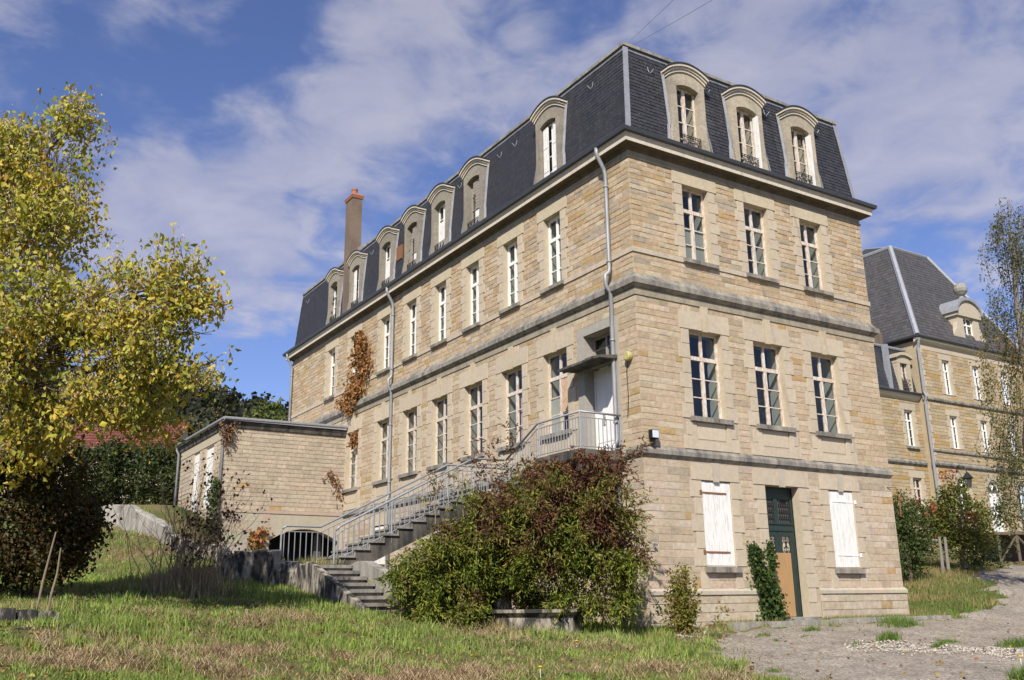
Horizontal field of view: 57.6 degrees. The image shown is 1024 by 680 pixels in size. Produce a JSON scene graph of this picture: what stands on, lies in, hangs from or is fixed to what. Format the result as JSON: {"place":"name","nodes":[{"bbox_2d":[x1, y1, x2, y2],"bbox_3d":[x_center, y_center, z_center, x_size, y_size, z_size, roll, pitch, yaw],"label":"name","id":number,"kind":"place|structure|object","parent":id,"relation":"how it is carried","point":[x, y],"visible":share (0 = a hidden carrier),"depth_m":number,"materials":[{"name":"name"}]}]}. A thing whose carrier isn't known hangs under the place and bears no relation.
{"place":"outdoors","nodes":[
{"label":"outdoors","id":0,"kind":"place"},
{"bbox_2d":[285,554,344,563],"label":"grass","id":1,"kind":"structure","parent":0,"point":[324,560],"depth_m":21.36,"materials":[{"name":"plant"}]},
{"bbox_2d":[318,564,384,567],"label":"terrace","id":2,"kind":"structure","parent":0,"point":[383,565],"depth_m":21.06,"materials":[{"name":"concrete"}]},
{"bbox_2d":[280,410,623,563],"bbox_3d":[-1.430,3.880,21.991,6.632,4.107,4.840,9,-18,-31],"label":"railing","id":3,"kind":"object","parent":2,"relation":"on","point":[375,545],"depth_m":22.44,"materials":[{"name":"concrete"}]},
{"bbox_2d":[0,496,976,556],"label":"meadow","id":4,"kind":"structure","parent":0,"point":[943,551],"depth_m":48.44,"materials":[{"name":"plant"}]},
{"bbox_2d":[11,436,93,492],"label":"bush","id":5,"kind":"object","parent":4,"relation":"on","point":[73,462],"visible":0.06,"depth_m":41.95,"materials":[{"name":"green plant"}]},
{"bbox_2d":[65,435,184,508],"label":"laurel hedge","id":6,"kind":"object","parent":4,"relation":"on","point":[131,465],"visible":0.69,"depth_m":42.99,"materials":[{"name":"green plant"}]},
{"bbox_2d":[60,422,193,500],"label":"tiled house","id":7,"kind":"structure","parent":4,"relation":"on","point":[91,437],"depth_m":74.10,"materials":[{"name":"red tile"}]},
{"bbox_2d":[183,400,227,437],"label":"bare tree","id":8,"kind":"object","parent":4,"relation":"on","point":[202,421],"visible":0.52,"depth_m":69.74,"materials":[{"name":"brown plant"}]},
{"bbox_2d":[282,41,909,627],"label":"stone building","id":9,"kind":"structure","parent":4,"relation":"on","point":[686,235],"depth_m":25.45,"materials":[{"name":"stone"}]},
{"bbox_2d":[323,350,334,401],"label":"window","id":10,"kind":"structure","parent":9,"relation":"in","point":[331,396],"depth_m":39.56,"materials":[{"name":"white paint"}]},
{"bbox_2d":[342,432,357,493],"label":"window","id":11,"kind":"structure","parent":9,"relation":"in","point":[354,488],"depth_m":36.19,"materials":[{"name":"paint"}]},
{"bbox_2d":[346,428,358,449],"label":"dry creeper","id":12,"kind":"object","parent":9,"relation":"attached to","point":[353,440],"visible":1,"depth_m":35.91,"materials":[{"name":"orange plant"}]},
{"bbox_2d":[334,329,373,417],"bbox_3d":[-6.195,1.285,36.609,0.564,3.478,3.649,9,-18,-31],"label":"dry creeper","id":13,"kind":"object","parent":9,"relation":"attached to","point":[356,388],"visible":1,"depth_m":36.30,"materials":[{"name":"orange plant"}]},
{"bbox_2d":[371,420,388,485],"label":"window","id":14,"kind":"structure","parent":9,"relation":"in","point":[381,481],"depth_m":34.03,"materials":[{"name":"paint"}]},
{"bbox_2d":[376,317,389,375],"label":"window","id":15,"kind":"structure","parent":9,"relation":"in","point":[385,369],"depth_m":35.16,"materials":[{"name":"white paint"}]},
{"bbox_2d":[397,409,417,478],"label":"window","id":16,"kind":"structure","parent":9,"relation":"in","point":[414,472],"depth_m":32.17,"materials":[{"name":"paint"}]},
{"bbox_2d":[401,302,416,362],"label":"window","id":17,"kind":"structure","parent":9,"relation":"in","point":[414,355],"depth_m":33.34,"materials":[{"name":"white paint"}]},
{"bbox_2d":[426,397,449,470],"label":"window","id":18,"kind":"structure","parent":9,"relation":"in","point":[444,418],"depth_m":30.39,"materials":[{"name":"paint"}]},
{"bbox_2d":[430,284,446,348],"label":"window","id":19,"kind":"structure","parent":9,"relation":"in","point":[441,303],"depth_m":31.53,"materials":[{"name":"white paint"}]},
{"bbox_2d":[461,264,480,332],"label":"window","id":20,"kind":"structure","parent":9,"relation":"in","point":[476,284],"depth_m":29.69,"materials":[{"name":"white paint"}]},
{"bbox_2d":[459,383,484,461],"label":"window","id":21,"kind":"structure","parent":9,"relation":"in","point":[481,454],"depth_m":28.66,"materials":[{"name":"paint"}]},
{"bbox_2d":[499,241,519,314],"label":"window","id":22,"kind":"structure","parent":9,"relation":"in","point":[515,263],"depth_m":27.87,"materials":[{"name":"white paint"}]},
{"bbox_2d":[497,367,524,451],"bbox_3d":[0.072,1.963,26.656,0.370,2.335,1.380,9,-18,-31],"label":"window","id":23,"kind":"structure","parent":9,"relation":"in","point":[501,449],"depth_m":26.76,"materials":[{"name":"paint"}]},
{"bbox_2d":[539,215,563,294],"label":"window","id":24,"kind":"structure","parent":9,"relation":"in","point":[559,282],"depth_m":26.09,"materials":[{"name":"white paint"}]},
{"bbox_2d":[540,350,571,440],"bbox_3d":[1.219,1.443,24.864,0.325,2.335,1.380,9,-18,-31],"label":"window","id":25,"kind":"structure","parent":9,"relation":"in","point":[558,407],"depth_m":24.97,"materials":[{"name":"paint"}]},
{"bbox_2d":[593,332,609,355],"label":"window","id":26,"kind":"structure","parent":9,"relation":"in","point":[606,336],"depth_m":23.84,"materials":[{"name":"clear glass"}]},
{"bbox_2d":[594,366,613,450],"bbox_3d":[2.405,1.751,23.217,0.104,2.230,1.095,9,-18,-31],"label":"door","id":27,"kind":"structure","parent":9,"relation":"in","point":[602,377],"depth_m":23.43,"materials":[{"name":"white paint"}]},
{"bbox_2d":[623,351,632,416],"bbox_3d":[2.765,1.038,22.165,0.130,1.566,0.304,9,-18,-31],"label":"alarm sounder","id":28,"kind":"object","parent":9,"relation":"attached to","point":[628,356],"visible":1,"depth_m":22.25,"materials":[{"name":"yellow metal"}]},
{"bbox_2d":[639,539,656,548],"bbox_3d":[3.033,4.579,20.945,0.440,0.203,0.221,-8,-17,25],"label":"outdoor tap","id":29,"kind":"object","parent":9,"relation":"attached to","point":[654,543],"visible":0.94,"depth_m":20.90,"materials":[{"name":"metal"}]},
{"bbox_2d":[648,429,658,444],"bbox_3d":[3.277,2.255,21.600,0.220,0.340,0.175,9,-18,-31],"label":"floodlight","id":30,"kind":"object","parent":9,"relation":"attached to","point":[653,434],"visible":0.97,"depth_m":21.55,"materials":[{"name":"black metal"}]},
{"bbox_2d":[682,188,718,269],"bbox_3d":[4.785,-2.937,24.320,1.180,2.190,0.330,9,-18,-31],"label":"window","id":31,"kind":"structure","parent":9,"relation":"in","point":[695,241],"depth_m":24.42,"materials":[{"name":"paint"}]},
{"bbox_2d":[689,332,733,425],"bbox_3d":[4.839,0.934,23.228,1.370,2.335,0.325,9,-18,-31],"label":"window","id":32,"kind":"structure","parent":9,"relation":"in","point":[700,359],"depth_m":23.36,"materials":[{"name":"paint"}]},
{"bbox_2d":[744,206,779,283],"bbox_3d":[6.683,-2.639,25.473,1.180,2.190,0.325,9,-18,-31],"label":"window","id":33,"kind":"structure","parent":9,"relation":"in","point":[752,230],"depth_m":25.61,"materials":[{"name":"paint"}]},
{"bbox_2d":[746,541,794,621],"bbox_3d":[6.261,5.868,22.340,1.428,2.082,0.577,9,-18,-31],"label":"climbing ivy","id":34,"kind":"object","parent":9,"relation":"attached to","point":[768,592],"visible":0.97,"depth_m":22.23,"materials":[{"name":"green plant"}]},
{"bbox_2d":[753,343,796,432],"bbox_3d":[6.736,1.233,24.383,1.370,2.335,0.325,9,-18,-31],"label":"window","id":35,"kind":"structure","parent":9,"relation":"in","point":[768,426],"depth_m":24.52,"materials":[{"name":"paint"}]},
{"bbox_2d":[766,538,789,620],"bbox_3d":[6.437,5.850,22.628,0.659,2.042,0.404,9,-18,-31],"label":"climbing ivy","id":36,"kind":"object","parent":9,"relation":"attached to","point":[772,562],"visible":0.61,"depth_m":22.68,"materials":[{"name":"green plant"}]},
{"bbox_2d":[765,487,801,616],"bbox_3d":[6.723,5.316,23.432,1.220,3.190,0.120,9,-18,-31],"label":"door","id":37,"kind":"structure","parent":9,"relation":"in","point":[778,500],"depth_m":23.56,"materials":[{"name":"green paint"}]},
{"bbox_2d":[799,222,833,296],"bbox_3d":[8.557,-2.343,26.614,1.180,2.190,0.325,9,-18,-31],"label":"window","id":38,"kind":"structure","parent":9,"relation":"in","point":[807,245],"depth_m":26.76,"materials":[{"name":"paint"}]},
{"bbox_2d":[811,354,851,439],"bbox_3d":[8.610,1.529,25.525,1.370,2.335,0.325,9,-18,-31],"label":"window","id":39,"kind":"structure","parent":9,"relation":"in","point":[825,433],"depth_m":25.66,"materials":[{"name":"paint"}]},
{"bbox_2d":[862,245,1023,550],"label":"slate roofed building","id":40,"kind":"structure","parent":4,"relation":"on","point":[926,312],"depth_m":57.16,"materials":[{"name":"stone"}]},
{"bbox_2d":[904,410,920,449],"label":"window","id":41,"kind":"structure","parent":40,"relation":"in","point":[911,447],"depth_m":54.57,"materials":[{"name":"white paint"}]},
{"bbox_2d":[913,478,922,516],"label":"window","id":42,"kind":"structure","parent":40,"relation":"in","point":[915,488],"depth_m":53.71,"materials":[{"name":"paint"}]},
{"bbox_2d":[942,361,950,394],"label":"window","id":43,"kind":"structure","parent":40,"relation":"in","point":[943,362],"depth_m":57.20,"materials":[{"name":"white paint"}]},
{"bbox_2d":[950,416,958,448],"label":"window","id":44,"kind":"structure","parent":40,"relation":"in","point":[952,426],"depth_m":56.27,"materials":[{"name":"white paint"}]},
{"bbox_2d":[956,465,972,487],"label":"wall lantern","id":45,"kind":"object","parent":40,"relation":"attached to","point":[967,476],"depth_m":54.33,"materials":[{"name":"black metal"}]},
{"bbox_2d":[959,479,969,517],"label":"window","id":46,"kind":"structure","parent":40,"relation":"in","point":[963,481],"depth_m":55.42,"materials":[{"name":"white paint"}]},
{"bbox_2d":[972,367,981,399],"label":"window","id":47,"kind":"structure","parent":40,"relation":"in","point":[973,368],"depth_m":58.86,"materials":[{"name":"white paint"}]},
{"bbox_2d":[980,421,989,452],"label":"window","id":48,"kind":"structure","parent":40,"relation":"in","point":[984,430],"depth_m":57.95,"materials":[{"name":"white paint"}]},
{"bbox_2d":[988,482,1003,531],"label":"window","id":49,"kind":"structure","parent":40,"relation":"in","point":[994,494],"depth_m":56.72,"materials":[{"name":"white paint"}]},
{"bbox_2d":[1000,372,1009,404],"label":"window","id":50,"kind":"structure","parent":40,"relation":"in","point":[1000,372],"depth_m":60.40,"materials":[{"name":"white paint"}]},
{"bbox_2d":[1018,485,1023,512],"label":"window","id":51,"kind":"structure","parent":40,"relation":"in","point":[1022,485],"depth_m":58.45,"materials":[{"name":"white paint"}]},
{"bbox_2d":[977,531,1023,563],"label":"timber platform","id":52,"kind":"structure","parent":4,"relation":"on","point":[1019,538],"depth_m":43.24,"materials":[{"name":"brown wood"}]},
{"bbox_2d":[0,504,1023,679],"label":"lawn","id":53,"kind":"structure","parent":0,"point":[154,509],"depth_m":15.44,"materials":[{"name":"plant"}]},
{"bbox_2d":[0,608,86,629],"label":"broken planter","id":54,"kind":"object","parent":53,"relation":"on","point":[11,614],"visible":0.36,"depth_m":12.97,"materials":[{"name":"concrete"}]},
{"bbox_2d":[0,595,86,614],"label":"grass","id":55,"kind":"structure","parent":53,"relation":"on","point":[28,605],"depth_m":14.28,"materials":[{"name":"plant"}]},
{"bbox_2d":[36,532,56,609],"bbox_3d":[-6.947,3.479,13.879,0.034,1.199,0.443,14,-22,-43],"label":"dry stalk","id":56,"kind":"object","parent":53,"relation":"on","point":[41,586],"visible":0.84,"depth_m":13.88,"materials":[{"name":"wood"}]},
{"bbox_2d":[47,548,60,610],"bbox_3d":[-6.820,3.612,13.886,0.050,0.992,0.334,14,-21,-42],"label":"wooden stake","id":57,"kind":"object","parent":53,"relation":"on","point":[51,593],"visible":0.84,"depth_m":13.87,"materials":[{"name":"wood"}]},
{"bbox_2d":[0,424,122,596],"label":"brown bush","id":58,"kind":"object","parent":53,"relation":"on","point":[22,555],"visible":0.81,"depth_m":16.18,"materials":[{"name":"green plant"}]},
{"bbox_2d":[0,79,241,505],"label":"yellow leaved tree","id":59,"kind":"object","parent":53,"relation":"on","point":[42,195],"visible":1,"depth_m":14.78,"materials":[{"name":"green plant"}]},
{"bbox_2d":[101,504,172,543],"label":"retaining wall","id":60,"kind":"structure","parent":53,"relation":"on","point":[133,520],"depth_m":30.49,"materials":[{"name":"grey concrete"}]},
{"bbox_2d":[100,555,261,599],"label":"dry grass","id":61,"kind":"structure","parent":53,"relation":"on","point":[163,584],"depth_m":18.28,"materials":[{"name":"plant"}]},
{"bbox_2d":[110,453,272,592],"bbox_3d":[-6.128,3.629,18.803,3.526,2.867,2.863,-6,-17,18],"label":"leafless shrub","id":62,"kind":"object","parent":53,"relation":"on","point":[200,550],"visible":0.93,"depth_m":18.82,"materials":[{"name":"brown plant"}]},
{"bbox_2d":[164,531,233,577],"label":"retaining wall","id":63,"kind":"structure","parent":53,"relation":"on","point":[167,539],"depth_m":23.37,"materials":[{"name":"concrete"}]},
{"bbox_2d":[232,550,281,585],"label":"retaining wall","id":64,"kind":"structure","parent":53,"relation":"on","point":[264,561],"depth_m":21.30,"materials":[{"name":"concrete"}]},
{"bbox_2d":[173,416,347,562],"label":"annex building","id":65,"kind":"structure","parent":53,"relation":"on","point":[294,462],"depth_m":35.48,"materials":[{"name":"stone"}]},
{"bbox_2d":[200,476,221,535],"bbox_3d":[-10.928,6.015,33.796,0.699,2.164,1.290,9,-18,-31],"label":"climbing ivy","id":66,"kind":"object","parent":65,"relation":"attached to","point":[216,500],"visible":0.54,"depth_m":33.86,"materials":[{"name":"green plant"}]},
{"bbox_2d":[218,420,239,449],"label":"dry creeper","id":67,"kind":"object","parent":65,"relation":"attached to","point":[226,432],"visible":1,"depth_m":34.23,"materials":[{"name":"brown plant"}]},
{"bbox_2d":[247,525,270,549],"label":"dry creeper","id":68,"kind":"object","parent":65,"relation":"attached to","point":[255,540],"visible":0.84,"depth_m":33.93,"materials":[{"name":"orange plant"}]},
{"bbox_2d":[322,469,344,502],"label":"dry creeper","id":69,"kind":"object","parent":65,"relation":"attached to","point":[331,481],"visible":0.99,"depth_m":36.11,"materials":[{"name":"brown plant"}]},
{"bbox_2d":[275,562,305,589],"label":"retaining wall","id":70,"kind":"structure","parent":53,"relation":"on","point":[293,573],"depth_m":21.26,"materials":[{"name":"concrete"}]},
{"bbox_2d":[305,561,430,616],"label":"garden steps","id":71,"kind":"structure","parent":53,"relation":"on","point":[350,584],"depth_m":19.59,"materials":[{"name":"concrete"}]},
{"bbox_2d":[390,607,491,628],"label":"dry grass","id":72,"kind":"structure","parent":53,"relation":"on","point":[440,619],"depth_m":17.29,"materials":[{"name":"plant"}]},
{"bbox_2d":[453,615,532,633],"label":"dry grass","id":73,"kind":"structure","parent":53,"relation":"on","point":[499,624],"depth_m":17.38,"materials":[{"name":"plant"}]},
{"bbox_2d":[0,585,1023,679],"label":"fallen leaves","id":74,"kind":"object","parent":53,"relation":"on","point":[22,675],"visible":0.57,"depth_m":14.02,"materials":[{"name":"brown plant"}]},
{"bbox_2d":[367,416,660,631],"bbox_3d":[0.010,3.626,18.613,5.690,4.400,3.379,1,-16,-6],"label":"weeping bush","id":75,"kind":"object","parent":53,"relation":"on","point":[557,523],"visible":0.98,"depth_m":17.73,"materials":[{"name":"green plant"}]},
{"bbox_2d":[480,588,589,635],"bbox_3d":[0.432,5.278,18.448,2.070,1.050,2.070,6,-17,-22],"label":"stone bench","id":76,"kind":"object","parent":53,"relation":"on","point":[570,620],"visible":0.35,"depth_m":17.56,"materials":[{"name":"stone"}]},
{"bbox_2d":[537,630,640,639],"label":"dry grass","id":77,"kind":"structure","parent":53,"relation":"on","point":[595,635],"depth_m":16.99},
{"bbox_2d":[612,629,677,638],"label":"dry grass","id":78,"kind":"structure","parent":53,"relation":"on","point":[646,632],"depth_m":18.22,"materials":[{"name":"plant"}]},
{"bbox_2d":[653,562,733,635],"bbox_3d":[3.704,5.345,19.124,1.628,1.550,0.728,-4,-16,10],"label":"shrub","id":79,"kind":"object","parent":53,"relation":"on","point":[684,612],"visible":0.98,"depth_m":19.04,"materials":[{"name":"green plant"}]},
{"bbox_2d":[706,630,723,638],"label":"grass tuft","id":80,"kind":"object","parent":53,"relation":"on","point":[713,634],"visible":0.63,"depth_m":18.16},
{"bbox_2d":[714,612,946,624],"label":"grass","id":81,"kind":"structure","parent":53,"relation":"on","point":[837,617],"depth_m":23.25,"materials":[{"name":"plant"}]},
{"bbox_2d":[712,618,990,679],"bbox_3d":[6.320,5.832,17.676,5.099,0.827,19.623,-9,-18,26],"label":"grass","id":82,"kind":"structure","parent":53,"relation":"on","point":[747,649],"depth_m":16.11,"materials":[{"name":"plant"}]},
{"bbox_2d":[892,489,942,581],"bbox_3d":[13.837,6.931,32.888,3.265,3.338,1.845,9,-18,-31],"label":"green shrub","id":83,"kind":"object","parent":53,"relation":"on","point":[911,545],"visible":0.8,"depth_m":32.87,"materials":[{"name":"green plant"}]},
{"bbox_2d":[926,537,944,573],"bbox_3d":[16.273,8.396,36.133,0.951,1.504,0.143,1,-16,-6],"label":"tree stake","id":84,"kind":"object","parent":53,"relation":"on","point":[941,554],"visible":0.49,"depth_m":36.19,"materials":[{"name":"brown wood"}]},
{"bbox_2d":[943,537,949,571],"bbox_3d":[16.879,8.411,36.171,0.172,1.504,0.135,9,-18,-31],"label":"tree stake","id":85,"kind":"object","parent":53,"relation":"on","point":[946,554],"visible":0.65,"depth_m":36.17,"materials":[{"name":"brown wood"}]},
{"bbox_2d":[902,558,1006,617],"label":"grass","id":86,"kind":"structure","parent":53,"relation":"on","point":[957,573],"depth_m":30.14,"materials":[{"name":"plant"}]},
{"bbox_2d":[913,465,1005,569],"bbox_3d":[18.188,7.285,37.984,4.364,4.054,2.740,1,-16,-8],"label":"young maple","id":87,"kind":"object","parent":53,"relation":"on","point":[948,519],"visible":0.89,"depth_m":37.65,"materials":[{"name":"green plant"}]},
{"bbox_2d":[951,489,1023,568],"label":"dark bush","id":88,"kind":"object","parent":53,"relation":"on","point":[983,558],"visible":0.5,"depth_m":40.26,"materials":[{"name":"green plant"}]},
{"bbox_2d":[0,0,1023,506],"label":"sky","id":89,"kind":"structure","parent":0,"point":[248,126],"materials":[{"name":"blue"}]},
{"bbox_2d":[692,565,1023,679],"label":"gravel road","id":90,"kind":"structure","parent":0,"point":[829,652],"depth_m":16.93,"materials":[{"name":"gravel"}]},
{"bbox_2d":[704,661,745,669],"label":"grass tuft","id":91,"kind":"object","parent":90,"relation":"on","point":[728,663],"visible":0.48,"depth_m":13.53,"materials":[{"name":"plant"}]},
{"bbox_2d":[755,632,771,637],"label":"grass tuft","id":92,"kind":"object","parent":90,"relation":"on","point":[763,634],"visible":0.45,"depth_m":19.29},
{"bbox_2d":[708,621,833,627],"bbox_3d":[8.052,7.128,23.032,8.100,0.370,0.610,9,-18,-31],"label":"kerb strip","id":93,"kind":"object","parent":90,"relation":"on","point":[713,625],"visible":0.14,"depth_m":21.06,"materials":[{"name":"concrete"}]},
{"bbox_2d":[765,668,781,672],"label":"grass tuft","id":94,"kind":"object","parent":90,"relation":"on","point":[776,670],"visible":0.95,"depth_m":13.38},
{"bbox_2d":[727,620,833,630],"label":"kerb","id":95,"kind":"structure","parent":90,"relation":"on","point":[740,625],"depth_m":21.28,"materials":[{"name":"grey concrete"}]},
{"bbox_2d":[798,624,821,631],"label":"grass tuft","id":96,"kind":"object","parent":90,"relation":"on","point":[810,628],"visible":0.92,"depth_m":19.96,"materials":[{"name":"plant"}]},
{"bbox_2d":[676,629,1023,679],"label":"pale rubble","id":97,"kind":"object","parent":90,"relation":"on","point":[922,649],"visible":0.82,"depth_m":16.51,"materials":[{"name":"gravel"}]},
{"bbox_2d":[829,615,951,625],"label":"kerb","id":98,"kind":"structure","parent":90,"relation":"on","point":[868,619],"depth_m":23.24,"materials":[{"name":"grey concrete"}]},
{"bbox_2d":[874,629,906,641],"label":"grass tuft","id":99,"kind":"object","parent":90,"relation":"on","point":[889,635],"visible":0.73,"depth_m":17.58,"materials":[{"name":"plant"}]},
{"bbox_2d":[873,612,923,627],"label":"grass tuft","id":100,"kind":"object","parent":90,"relation":"on","point":[897,621],"visible":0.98,"depth_m":21.87,"materials":[{"name":"plant"}]},
{"bbox_2d":[930,639,948,648],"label":"grass tuft","id":101,"kind":"object","parent":90,"relation":"on","point":[938,644],"visible":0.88,"depth_m":16.81,"materials":[{"name":"plant"}]},
{"bbox_2d":[933,637,964,643],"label":"grass tuft","id":102,"kind":"object","parent":90,"relation":"on","point":[953,641],"visible":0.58,"depth_m":18.29,"materials":[{"name":"plant"}]},
{"bbox_2d":[968,197,1023,547],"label":"birch tree","id":103,"kind":"object","parent":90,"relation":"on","point":[1016,259],"visible":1,"depth_m":29.62,"materials":[{"name":"green plant"}]},
{"bbox_2d":[994,636,1023,647],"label":"grass tuft","id":104,"kind":"object","parent":90,"relation":"on","point":[1007,643],"visible":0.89,"depth_m":17.55,"materials":[{"name":"plant"}]},
{"bbox_2d":[999,662,1023,679],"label":"grass tuft","id":105,"kind":"object","parent":90,"relation":"on","point":[1017,675],"visible":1,"depth_m":12.16,"materials":[{"name":"plant"}]},
{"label":"hill","id":106,"kind":"structure","parent":0,"visible":0},
{"bbox_2d":[0,356,288,495],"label":"forest","id":107,"kind":"object","parent":106,"relation":"on","point":[224,397],"visible":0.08,"depth_m":193.26,"materials":[{"name":"green plant"}]},
{"bbox_2d":[140,396,180,421],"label":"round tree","id":108,"kind":"object","parent":106,"relation":"on","point":[168,409],"visible":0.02,"depth_m":88.68,"materials":[{"name":"green plant"}]},
{"bbox_2d":[166,405,202,437],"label":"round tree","id":109,"kind":"object","parent":106,"relation":"on","point":[185,420],"visible":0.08,"depth_m":83.52,"materials":[{"name":"green plant"}]},
{"bbox_2d":[242,396,287,420],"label":"round tree","id":110,"kind":"object","parent":106,"relation":"on","point":[272,409],"visible":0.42,"depth_m":81.00,"materials":[{"name":"green plant"}]}
]}

